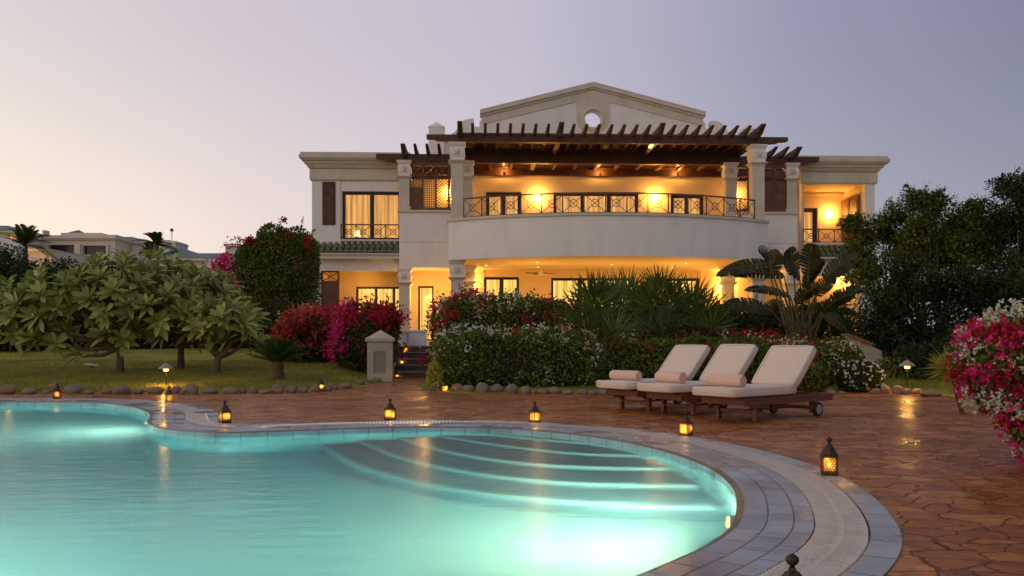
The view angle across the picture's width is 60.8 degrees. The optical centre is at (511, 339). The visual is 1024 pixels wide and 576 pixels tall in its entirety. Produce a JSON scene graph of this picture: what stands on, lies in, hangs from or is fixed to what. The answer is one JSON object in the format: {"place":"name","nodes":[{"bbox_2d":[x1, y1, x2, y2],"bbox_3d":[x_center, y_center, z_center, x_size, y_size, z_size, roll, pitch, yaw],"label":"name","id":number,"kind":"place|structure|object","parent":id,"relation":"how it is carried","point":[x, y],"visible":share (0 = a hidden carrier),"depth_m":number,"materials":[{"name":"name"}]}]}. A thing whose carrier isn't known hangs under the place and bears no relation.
{"place":"outdoors","nodes":[
{"label":"outdoors","id":0,"kind":"place"},
{"bbox_2d":[0,340,958,396],"bbox_3d":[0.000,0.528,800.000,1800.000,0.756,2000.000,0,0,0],"label":"lawn","id":1,"kind":"structure","parent":0,"point":[163,355],"depth_m":19.31,"materials":[{"name":"green plant"}]},
{"bbox_2d":[0,385,16,393],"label":"edging stone","id":2,"kind":"object","parent":1,"relation":"on","point":[8,389],"visible":0.84,"depth_m":14.54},
{"bbox_2d":[0,238,24,266],"bbox_3d":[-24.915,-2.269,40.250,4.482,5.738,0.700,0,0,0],"label":"gabled house","id":3,"kind":"structure","parent":1,"relation":"on","point":[6,241],"depth_m":40.00,"materials":[{"name":"paint"}]},
{"bbox_2d":[0,226,43,246],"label":"house","id":4,"kind":"structure","parent":1,"relation":"on","point":[4,231],"depth_m":88.06,"materials":[{"name":"paint"}]},
{"bbox_2d":[0,240,46,285],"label":"garden tree","id":5,"kind":"object","parent":1,"relation":"on","point":[7,262],"visible":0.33,"depth_m":29.90,"materials":[{"name":"green plant"}]},
{"bbox_2d":[1,224,56,260],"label":"feather palm","id":6,"kind":"object","parent":1,"relation":"on","point":[26,235],"visible":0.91,"depth_m":49.82,"materials":[{"name":"green plant"}]},
{"bbox_2d":[21,388,36,393],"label":"edging stone","id":7,"kind":"object","parent":1,"relation":"on","point":[28,391],"visible":0.91,"depth_m":14.53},
{"bbox_2d":[0,272,79,351],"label":"garden hedge","id":8,"kind":"object","parent":1,"relation":"on","point":[4,347],"visible":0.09,"depth_m":27.94,"materials":[{"name":"green plant"}]},
{"bbox_2d":[12,255,85,288],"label":"garden tree","id":9,"kind":"object","parent":1,"relation":"on","point":[53,270],"visible":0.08,"depth_m":32.98,"materials":[{"name":"green plant"}]},
{"bbox_2d":[28,247,104,270],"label":"house","id":10,"kind":"structure","parent":1,"relation":"on","point":[34,253],"depth_m":72.68,"materials":[{"name":"paint"}]},
{"bbox_2d":[63,384,82,393],"bbox_3d":[-7.410,0.838,14.717,0.309,0.182,0.224,0,0,0],"label":"edging stone","id":11,"kind":"object","parent":1,"relation":"on","point":[73,389],"visible":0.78,"depth_m":14.64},
{"bbox_2d":[42,230,133,270],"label":"villa","id":12,"kind":"object","parent":1,"relation":"on","point":[81,242],"visible":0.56,"depth_m":92.00,"materials":[{"name":"paint"}]},
{"bbox_2d":[51,245,73,252],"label":"window","id":13,"kind":"structure","parent":12,"relation":"in","point":[68,248],"depth_m":92.44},
{"bbox_2d":[85,246,105,254],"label":"window","id":14,"kind":"structure","parent":12,"relation":"in","point":[89,250],"depth_m":92.44,"materials":[{"name":"glass"}]},
{"bbox_2d":[53,255,131,302],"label":"garden hedge","id":15,"kind":"object","parent":1,"relation":"on","point":[107,268],"visible":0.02,"depth_m":47.34,"materials":[{"name":"green plant"}]},
{"bbox_2d":[0,248,204,372],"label":"frangipani tree","id":16,"kind":"object","parent":1,"relation":"on","point":[137,306],"visible":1,"depth_m":18.60,"materials":[{"name":"green plant"}]},
{"bbox_2d":[60,309,177,348],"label":"garden hedge","id":17,"kind":"object","parent":1,"relation":"on","point":[139,342],"visible":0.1,"depth_m":29.19,"materials":[{"name":"green plant"}]},
{"bbox_2d":[127,237,154,260],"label":"house","id":18,"kind":"structure","parent":1,"relation":"on","point":[135,246],"depth_m":96.00,"materials":[{"name":"white paint"}]},
{"bbox_2d":[138,241,154,253],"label":"feather palm","id":19,"kind":"object","parent":1,"relation":"on","point":[149,244],"visible":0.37,"depth_m":65.86,"materials":[{"name":"green plant"}]},
{"bbox_2d":[137,231,178,255],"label":"feather palm","id":20,"kind":"object","parent":1,"relation":"on","point":[156,238],"visible":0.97,"depth_m":61.85,"materials":[{"name":"green plant"}]},
{"bbox_2d":[158,363,173,385],"bbox_3d":[-6.278,0.680,15.823,0.270,0.539,0.257,0,0,-12],"label":"path lamp","id":21,"kind":"object","parent":1,"relation":"on","point":[165,367],"visible":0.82,"depth_m":15.79,"materials":[{"name":"grey metal"}]},
{"bbox_2d":[113,247,271,367],"bbox_3d":[-7.484,-0.728,20.370,3.727,2.924,2.143,0,0,0],"label":"frangipani tree","id":22,"kind":"object","parent":1,"relation":"on","point":[191,274],"visible":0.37,"depth_m":20.18,"materials":[{"name":"green plant"}]},
{"bbox_2d":[147,241,238,284],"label":"house","id":23,"kind":"structure","parent":1,"relation":"on","point":[185,253],"depth_m":60.39,"materials":[{"name":"white paint"}]},
{"bbox_2d":[200,253,239,264],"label":"house","id":24,"kind":"structure","parent":1,"relation":"on","point":[212,255],"depth_m":70.08,"materials":[{"name":"white paint"}]},
{"bbox_2d":[170,294,270,373],"bbox_3d":[-6.243,-0.096,18.769,2.118,1.800,1.377,0,0,0],"label":"frangipani tree","id":25,"kind":"object","parent":1,"relation":"on","point":[210,334],"visible":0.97,"depth_m":18.58,"materials":[{"name":"green plant"}]},
{"bbox_2d":[168,310,275,347],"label":"garden hedge","id":26,"kind":"object","parent":1,"relation":"on","point":[238,342],"visible":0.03,"depth_m":29.66,"materials":[{"name":"green plant"}]},
{"bbox_2d":[203,270,241,304],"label":"garden hedge","id":27,"kind":"object","parent":1,"relation":"on","point":[213,285],"visible":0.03,"depth_m":34.46,"materials":[{"name":"green plant"}]},
{"bbox_2d":[225,244,238,252],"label":"house","id":28,"kind":"structure","parent":1,"relation":"on","point":[231,250],"depth_m":84.00,"materials":[{"name":"white paint"}]},
{"bbox_2d":[201,216,322,336],"bbox_3d":[-7.223,-1.681,27.260,4.077,4.322,2.840,0,0,19],"label":"tall bougainvillea","id":29,"kind":"object","parent":1,"relation":"on","point":[278,270],"visible":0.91,"depth_m":26.79,"materials":[{"name":"green plant"}]},
{"bbox_2d":[245,338,309,378],"bbox_3d":[-4.669,0.384,17.380,1.256,0.880,1.374,0,0,0],"label":"cycad","id":30,"kind":"object","parent":1,"relation":"on","point":[278,352],"visible":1,"depth_m":17.26,"materials":[{"name":"plant"}]},
{"bbox_2d":[267,302,337,362],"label":"red bougainvillea","id":31,"kind":"object","parent":1,"relation":"on","point":[308,329],"visible":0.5,"depth_m":22.17,"materials":[{"name":"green plant"}]},
{"bbox_2d":[307,296,342,359],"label":"red bougainvillea","id":32,"kind":"object","parent":1,"relation":"on","point":[328,308],"visible":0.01,"depth_m":23.53,"materials":[{"name":"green plant"}]},
{"bbox_2d":[321,293,411,372],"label":"red bougainvillea","id":33,"kind":"object","parent":1,"relation":"on","point":[354,327],"visible":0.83,"depth_m":20.31,"materials":[{"name":"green plant"}]},
{"bbox_2d":[365,330,394,381],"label":"gate pillar","id":34,"kind":"structure","parent":1,"relation":"on","point":[380,354],"depth_m":18.79,"materials":[{"name":"beige stone"}]},
{"bbox_2d":[393,330,431,376],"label":"garden stairs","id":35,"kind":"structure","parent":1,"relation":"on","point":[413,340],"depth_m":21.65,"materials":[{"name":"stone"}]},
{"bbox_2d":[425,350,444,389],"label":"shrub","id":36,"kind":"object","parent":1,"relation":"on","point":[435,372],"visible":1,"depth_m":15.50,"materials":[{"name":"green plant"}]},
{"bbox_2d":[451,383,462,389],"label":"edging stone","id":37,"kind":"object","parent":1,"relation":"on","point":[457,386],"visible":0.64,"depth_m":15.32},
{"bbox_2d":[462,385,473,391],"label":"edging stone","id":38,"kind":"object","parent":1,"relation":"on","point":[467,388],"visible":0.76,"depth_m":15.08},
{"bbox_2d":[476,382,488,391],"bbox_3d":[-0.506,0.837,15.030,0.229,0.220,0.173,0,0,0],"label":"edging stone","id":39,"kind":"object","parent":1,"relation":"on","point":[482,387],"visible":0.74,"depth_m":14.96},
{"bbox_2d":[490,384,503,391],"bbox_3d":[-0.257,0.841,15.030,0.241,0.168,0.170,0,0,0],"label":"edging stone","id":40,"kind":"object","parent":1,"relation":"on","point":[497,388],"visible":0.8,"depth_m":14.97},
{"bbox_2d":[417,281,581,371],"bbox_3d":[-0.222,-0.116,19.933,3.916,2.467,2.551,0,0,0],"label":"bougainvillea hedge","id":41,"kind":"object","parent":1,"relation":"on","point":[491,310],"visible":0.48,"depth_m":19.22,"materials":[{"name":"green plant"}]},
{"bbox_2d":[506,384,517,392],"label":"edging stone","id":42,"kind":"object","parent":1,"relation":"on","point":[511,388],"visible":0.77,"depth_m":14.85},
{"bbox_2d":[419,316,607,387],"bbox_3d":[0.046,0.313,16.421,3.586,1.534,2.145,0,0,0],"label":"flowering hedge","id":43,"kind":"object","parent":1,"relation":"on","point":[555,354],"visible":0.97,"depth_m":15.74,"materials":[{"name":"green plant"}]},
{"bbox_2d":[548,387,560,393],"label":"edging stone","id":44,"kind":"object","parent":1,"relation":"on","point":[554,390],"visible":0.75,"depth_m":14.62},
{"bbox_2d":[553,267,639,377],"bbox_3d":[1.741,-0.317,17.692,1.987,2.377,1.803,0,0,0],"label":"fan palm","id":45,"kind":"object","parent":1,"relation":"on","point":[586,301],"visible":0.74,"depth_m":17.39,"materials":[{"name":"plant"}]},
{"bbox_2d":[298,82,906,349],"bbox_3d":[3.231,-4.884,36.296,22.952,11.069,17.000,0,0,-2],"label":"villa","id":46,"kind":"object","parent":1,"relation":"on","point":[546,194],"visible":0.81,"depth_m":33.55,"materials":[{"name":"paint"}]},
{"bbox_2d":[343,192,398,238],"bbox_3d":[-5.457,-4.819,34.128,2.273,1.890,0.392,0,0,-2],"label":"window","id":47,"kind":"structure","parent":46,"relation":"in","point":[358,207],"depth_m":34.26,"materials":[{"name":"beige glass"}]},
{"bbox_2d":[356,287,398,309],"bbox_3d":[-5.218,-1.040,35.978,2.346,2.280,0.393,0,0,-2],"label":"window","id":48,"kind":"structure","parent":46,"relation":"in","point":[380,292],"depth_m":36.09,"materials":[{"name":"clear glass"}]},
{"bbox_2d":[418,286,433,340],"bbox_3d":[-3.447,-1.061,35.058,0.620,2.182,0.391,0,0,-2],"label":"door","id":49,"kind":"structure","parent":46,"relation":"in","point":[425,293],"depth_m":35.19,"materials":[{"name":"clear glass"}]},
{"bbox_2d":[484,277,518,301],"bbox_3d":[-0.426,-1.186,35.164,1.408,2.671,0.392,0,0,-2],"label":"door","id":50,"kind":"structure","parent":46,"relation":"in","point":[490,283],"depth_m":35.28,"materials":[{"name":"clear glass"}]},
{"bbox_2d":[486,192,520,214],"bbox_3d":[-0.346,-4.838,35.167,1.408,2.175,0.393,0,0,-2],"label":"door","id":51,"kind":"structure","parent":46,"relation":"in","point":[508,198],"depth_m":35.27,"materials":[{"name":"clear glass"}]},
{"bbox_2d":[551,278,634,315],"bbox_3d":[3.251,-1.169,35.293,3.384,2.639,0.393,0,0,-2],"label":"door","id":52,"kind":"structure","parent":46,"relation":"in","point":[557,284],"depth_m":35.38,"materials":[{"name":"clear glass"}]},
{"bbox_2d":[554,194,637,211],"bbox_3d":[3.364,-4.838,35.298,3.417,2.175,0.395,0,0,-2],"label":"door","id":53,"kind":"structure","parent":46,"relation":"in","point":[580,201],"depth_m":35.42,"materials":[{"name":"yellow glass"}]},
{"bbox_2d":[663,278,698,307],"bbox_3d":[6.764,-1.169,35.416,1.574,2.639,0.394,0,0,-2],"label":"door","id":54,"kind":"structure","parent":46,"relation":"in","point":[679,279],"depth_m":35.25,"materials":[{"name":"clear glass"}]},
{"bbox_2d":[671,195,702,213],"bbox_3d":[7.059,-4.814,35.422,1.348,2.127,0.384,0,0,-2],"label":"door","id":55,"kind":"structure","parent":46,"relation":"in","point":[691,204],"depth_m":35.53,"materials":[{"name":"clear glass"}]},
{"bbox_2d":[804,208,816,242],"bbox_3d":[11.788,-4.593,36.872,2.081,1.908,0.395,0,0,-2],"label":"door","id":56,"kind":"structure","parent":46,"relation":"in","point":[810,214],"depth_m":37.02,"materials":[{"name":"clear glass"}]},
{"bbox_2d":[592,266,671,337],"bbox_3d":[2.539,-0.425,18.807,1.791,2.513,1.449,0,0,0],"label":"fan palm","id":57,"kind":"object","parent":1,"relation":"on","point":[627,287],"visible":0.25,"depth_m":18.76,"materials":[{"name":"plant"}]},
{"bbox_2d":[576,301,732,356],"bbox_3d":[3.315,-0.075,21.885,4.366,1.963,2.763,0,0,0],"label":"shrub hedge","id":58,"kind":"object","parent":1,"relation":"on","point":[688,329],"visible":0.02,"depth_m":20.99,"materials":[{"name":"green plant"}]},
{"bbox_2d":[623,262,697,340],"bbox_3d":[3.154,-0.392,18.144,2.184,2.479,1.407,0,0,-37],"label":"fan palm","id":59,"kind":"object","parent":1,"relation":"on","point":[669,286],"visible":0.81,"depth_m":17.92,"materials":[{"name":"plant"}]},
{"bbox_2d":[594,328,778,381],"bbox_3d":[3.451,0.372,17.109,3.992,1.230,1.895,0,0,0],"label":"flowering hedge","id":60,"kind":"object","parent":1,"relation":"on","point":[646,358],"visible":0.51,"depth_m":16.58,"materials":[{"name":"green plant"}]},
{"bbox_2d":[607,322,792,371],"bbox_3d":[3.981,0.339,19.256,4.716,1.484,1.936,0,0,0],"label":"bougainvillea hedge","id":61,"kind":"object","parent":1,"relation":"on","point":[766,335],"visible":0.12,"depth_m":18.92,"materials":[{"name":"green plant"}]},
{"bbox_2d":[661,273,739,339],"bbox_3d":[3.941,-0.327,19.064,1.924,2.301,1.422,0,0,0],"label":"fan palm","id":62,"kind":"object","parent":1,"relation":"on","point":[697,311],"visible":0.45,"depth_m":18.62,"materials":[{"name":"plant"}]},
{"bbox_2d":[705,293,869,345],"bbox_3d":[6.956,-0.159,22.560,4.477,2.104,2.664,0,0,0],"label":"shrub hedge","id":63,"kind":"object","parent":1,"relation":"on","point":[744,319],"visible":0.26,"depth_m":21.70,"materials":[{"name":"green plant"}]},
{"bbox_2d":[716,243,869,343],"bbox_3d":[6.526,-0.724,20.122,3.735,3.051,1.452,0,0,0],"label":"giant paddle plant","id":64,"kind":"object","parent":1,"relation":"on","point":[767,269],"visible":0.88,"depth_m":20.17,"materials":[{"name":"green plant"}]},
{"bbox_2d":[754,325,866,382],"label":"flowering hedge","id":65,"kind":"object","parent":1,"relation":"on","point":[834,355],"visible":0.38,"depth_m":16.12,"materials":[{"name":"green plant"}]},
{"bbox_2d":[796,363,832,391],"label":"shrub","id":66,"kind":"object","parent":1,"relation":"on","point":[817,377],"visible":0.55,"depth_m":15.05,"materials":[{"name":"green plant"}]},
{"bbox_2d":[834,359,886,392],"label":"periwinkle bush","id":67,"kind":"object","parent":1,"relation":"on","point":[857,375],"visible":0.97,"depth_m":15.03,"materials":[{"name":"green plant"}]},
{"bbox_2d":[840,333,881,368],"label":"garden wall","id":68,"kind":"structure","parent":1,"relation":"on","point":[871,353],"depth_m":19.00,"materials":[{"name":"beige stone"}]},
{"bbox_2d":[835,196,932,356],"bbox_3d":[10.754,-1.731,25.085,3.447,4.819,2.074,0,0,-23],"label":"dark tree","id":69,"kind":"object","parent":1,"relation":"on","point":[882,226],"visible":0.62,"depth_m":24.95,"materials":[{"name":"green plant"}]},
{"bbox_2d":[841,245,1023,370],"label":"dark tree","id":70,"kind":"object","parent":1,"relation":"on","point":[975,294],"visible":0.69,"depth_m":19.23,"materials":[{"name":"green plant"}]},
{"bbox_2d":[874,308,993,379],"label":"shrub","id":71,"kind":"object","parent":1,"relation":"on","point":[918,360],"visible":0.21,"depth_m":17.34,"materials":[{"name":"green plant"}]},
{"bbox_2d":[890,181,1020,351],"bbox_3d":[12.010,-1.827,23.448,3.474,5.130,2.463,0,0,0],"label":"dark tree","id":72,"kind":"object","parent":1,"relation":"on","point":[947,237],"visible":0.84,"depth_m":23.28,"materials":[{"name":"green plant"}]},
{"bbox_2d":[964,164,1023,290],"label":"dark tree","id":73,"kind":"object","parent":1,"relation":"on","point":[1009,227],"visible":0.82,"depth_m":22.44,"materials":[{"name":"green plant"}]},
{"bbox_2d":[0,378,1023,575],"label":"paving","id":74,"kind":"structure","parent":0,"point":[959,524],"depth_m":8.52,"materials":[{"name":"stone"}]},
{"bbox_2d":[113,385,131,393],"bbox_3d":[-6.522,0.843,14.597,0.276,0.186,0.237,0,0,0],"label":"edging stone","id":75,"kind":"object","parent":74,"relation":"on","point":[121,389],"visible":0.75,"depth_m":14.52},
{"bbox_2d":[146,387,164,393],"bbox_3d":[-6.018,0.855,14.715,0.293,0.138,0.236,0,0,0],"label":"edging stone","id":76,"kind":"object","parent":74,"relation":"on","point":[155,390],"visible":0.81,"depth_m":14.63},
{"bbox_2d":[170,385,181,392],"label":"edging stone","id":77,"kind":"object","parent":74,"relation":"on","point":[175,389],"visible":0.74,"depth_m":14.75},
{"bbox_2d":[185,383,198,393],"bbox_3d":[-5.392,0.836,14.698,0.241,0.231,0.168,0,0,23],"label":"edging stone","id":78,"kind":"object","parent":74,"relation":"on","point":[191,388],"visible":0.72,"depth_m":14.63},
{"bbox_2d":[201,388,218,393],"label":"edging stone","id":79,"kind":"object","parent":74,"relation":"on","point":[210,391],"visible":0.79,"depth_m":14.64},
{"bbox_2d":[223,387,238,393],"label":"edging stone","id":80,"kind":"object","parent":74,"relation":"on","point":[230,390],"visible":0.78,"depth_m":14.63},
{"bbox_2d":[248,386,257,392],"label":"edging stone","id":81,"kind":"object","parent":74,"relation":"on","point":[253,389],"visible":0.75,"depth_m":14.74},
{"bbox_2d":[271,384,283,392],"bbox_3d":[-3.981,0.838,14.812,0.233,0.190,0.180,0,0,0],"label":"edging stone","id":82,"kind":"object","parent":74,"relation":"on","point":[277,388],"visible":0.79,"depth_m":14.75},
{"bbox_2d":[285,385,296,392],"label":"edging stone","id":83,"kind":"object","parent":74,"relation":"on","point":[291,389],"visible":0.84,"depth_m":14.85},
{"bbox_2d":[298,386,307,392],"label":"edging stone","id":84,"kind":"object","parent":74,"relation":"on","point":[303,389],"visible":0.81,"depth_m":14.97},
{"bbox_2d":[311,385,319,391],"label":"edging stone","id":85,"kind":"object","parent":74,"relation":"on","point":[314,388],"visible":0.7,"depth_m":15.21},
{"bbox_2d":[318,378,324,390],"bbox_3d":[-3.380,0.783,15.449,0.102,0.234,0.113,0,0,-30],"label":"candle lantern","id":86,"kind":"object","parent":74,"relation":"on","point":[321,385],"visible":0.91,"depth_m":15.42,"materials":[{"name":"brown metal"}]},
{"bbox_2d":[339,383,351,388],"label":"edging stone","id":87,"kind":"object","parent":74,"relation":"on","point":[345,385],"visible":1,"depth_m":16.21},
{"bbox_2d":[384,398,395,419],"bbox_3d":[-1.373,0.778,9.810,0.106,0.243,0.118,0,0,14],"label":"candle lantern","id":88,"kind":"object","parent":74,"relation":"on","point":[389,411],"visible":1,"depth_m":9.77,"materials":[{"name":"brown metal"}]},
{"bbox_2d":[0,398,902,575],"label":"swimming pool","id":89,"kind":"structure","parent":74,"relation":"in","point":[813,519],"depth_m":5.25,"materials":[{"name":"grey tile"}]},
{"bbox_2d":[53,383,60,398],"bbox_3d":[-6.961,0.778,13.347,0.107,0.245,0.119,0,0,-20],"label":"candle lantern","id":90,"kind":"object","parent":89,"relation":"on","point":[57,392],"visible":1,"depth_m":13.31,"materials":[{"name":"brown metal"}]},
{"bbox_2d":[164,386,172,402],"bbox_3d":[-4.950,0.782,12.577,0.104,0.236,0.115,0,0,-40],"label":"candle lantern","id":91,"kind":"object","parent":89,"relation":"on","point":[168,395],"visible":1,"depth_m":12.55,"materials":[{"name":"brown metal"}]},
{"bbox_2d":[218,400,230,422],"bbox_3d":[-3.122,0.776,9.478,0.108,0.248,0.120,0,0,-40],"label":"candle lantern","id":92,"kind":"object","parent":89,"relation":"on","point":[224,413],"visible":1,"depth_m":9.45,"materials":[{"name":"brown metal"}]},
{"bbox_2d":[0,405,735,575],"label":"pool water","id":93,"kind":"structure","parent":89,"relation":"in","point":[96,491],"depth_m":5.09,"materials":[{"name":"liquid"}]},
{"bbox_2d":[528,401,540,422],"bbox_3d":[0.249,0.784,9.524,0.101,0.232,0.112,0,0,-40],"label":"candle lantern","id":94,"kind":"object","parent":89,"relation":"on","point":[534,414],"visible":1,"depth_m":9.50,"materials":[{"name":"brown metal"}]},
{"bbox_2d":[781,553,801,575],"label":"candle lantern","id":95,"kind":"object","parent":89,"relation":"on","point":[792,560],"visible":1,"depth_m":2.62,"materials":[{"name":"brown metal"}]},
{"bbox_2d":[820,437,838,475],"bbox_3d":[2.118,0.773,5.822,0.111,0.254,0.123,0,0,16],"label":"candle lantern","id":96,"kind":"object","parent":89,"relation":"on","point":[829,455],"visible":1,"depth_m":5.78,"materials":[{"name":"brown metal"}]},
{"bbox_2d":[521,386,530,393],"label":"edging stone","id":97,"kind":"object","parent":74,"relation":"on","point":[525,389],"visible":0.77,"depth_m":14.74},
{"bbox_2d":[596,345,714,410],"bbox_3d":[2.006,0.481,11.612,1.866,0.838,0.668,0,0,-35],"label":"sun lounger","id":98,"kind":"object","parent":74,"relation":"on","point":[688,360],"visible":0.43,"depth_m":11.56,"materials":[{"name":"fabric"}]},
{"bbox_2d":[609,370,641,380],"bbox_3d":[1.462,0.453,11.225,0.140,0.125,0.470,0,0,-40],"label":"rolled towel","id":99,"kind":"object","parent":98,"relation":"on","point":[625,375],"visible":1,"depth_m":11.15,"materials":[{"name":"fabric"}]},
{"bbox_2d":[679,411,692,435],"bbox_3d":[1.645,0.787,8.244,0.099,0.227,0.110,0,0,-45],"label":"candle lantern","id":100,"kind":"object","parent":74,"relation":"on","point":[685,426],"visible":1,"depth_m":8.22,"materials":[{"name":"brown metal"}]},
{"bbox_2d":[636,344,762,415],"bbox_3d":[2.446,0.475,10.893,1.866,0.850,0.668,0,0,-33],"label":"sun lounger","id":101,"kind":"object","parent":74,"relation":"on","point":[732,359],"visible":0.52,"depth_m":10.82,"materials":[{"name":"fabric"}]},
{"bbox_2d":[654,371,686,382],"bbox_3d":[1.920,0.447,10.552,0.140,0.136,0.470,0,0,-29],"label":"rolled towel","id":102,"kind":"object","parent":101,"relation":"on","point":[670,376],"visible":1,"depth_m":10.46,"materials":[{"name":"fabric"}]},
{"bbox_2d":[691,345,832,421],"bbox_3d":[2.926,0.481,10.123,1.866,0.838,0.668,0,0,-38],"label":"sun lounger","id":103,"kind":"object","parent":74,"relation":"on","point":[778,377],"visible":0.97,"depth_m":10.08,"materials":[{"name":"fabric"}]},
{"bbox_2d":[705,374,746,386],"bbox_3d":[2.381,0.447,9.704,0.140,0.136,0.470,0,0,-40],"label":"rolled towel","id":104,"kind":"object","parent":103,"relation":"on","point":[733,380],"visible":1,"depth_m":9.63,"materials":[{"name":"fabric"}]},
{"bbox_2d":[880,385,889,393],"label":"edging stone","id":105,"kind":"object","parent":74,"relation":"on","point":[885,389],"visible":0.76,"depth_m":14.64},
{"bbox_2d":[892,385,903,393],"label":"edging stone","id":106,"kind":"object","parent":74,"relation":"on","point":[897,389],"visible":0.77,"depth_m":14.52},
{"bbox_2d":[899,359,915,387],"bbox_3d":[6.636,0.638,14.642,0.270,0.624,0.257,0,0,-12],"label":"path lamp","id":107,"kind":"object","parent":74,"relation":"on","point":[907,364],"visible":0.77,"depth_m":14.61,"materials":[{"name":"grey metal"}]},
{"bbox_2d":[919,391,941,396],"bbox_3d":[6.721,0.864,14.000,0.349,0.106,0.271,0,0,0],"label":"edging stone","id":108,"kind":"object","parent":74,"relation":"on","point":[930,393],"visible":0.9,"depth_m":13.91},
{"bbox_2d":[919,342,964,413],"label":"grassy tuft","id":109,"kind":"object","parent":74,"relation":"on","point":[939,362],"visible":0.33,"depth_m":10.54,"materials":[{"name":"green plant"}]},
{"bbox_2d":[923,452,1021,485],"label":"fallen bracts","id":110,"kind":"object","parent":74,"relation":"on","point":[980,468],"visible":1,"depth_m":6.10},
{"bbox_2d":[942,298,1023,466],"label":"foreground bougainvillea","id":111,"kind":"object","parent":74,"relation":"on","point":[986,363],"visible":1,"depth_m":6.20,"materials":[{"name":"pink plant"}]},
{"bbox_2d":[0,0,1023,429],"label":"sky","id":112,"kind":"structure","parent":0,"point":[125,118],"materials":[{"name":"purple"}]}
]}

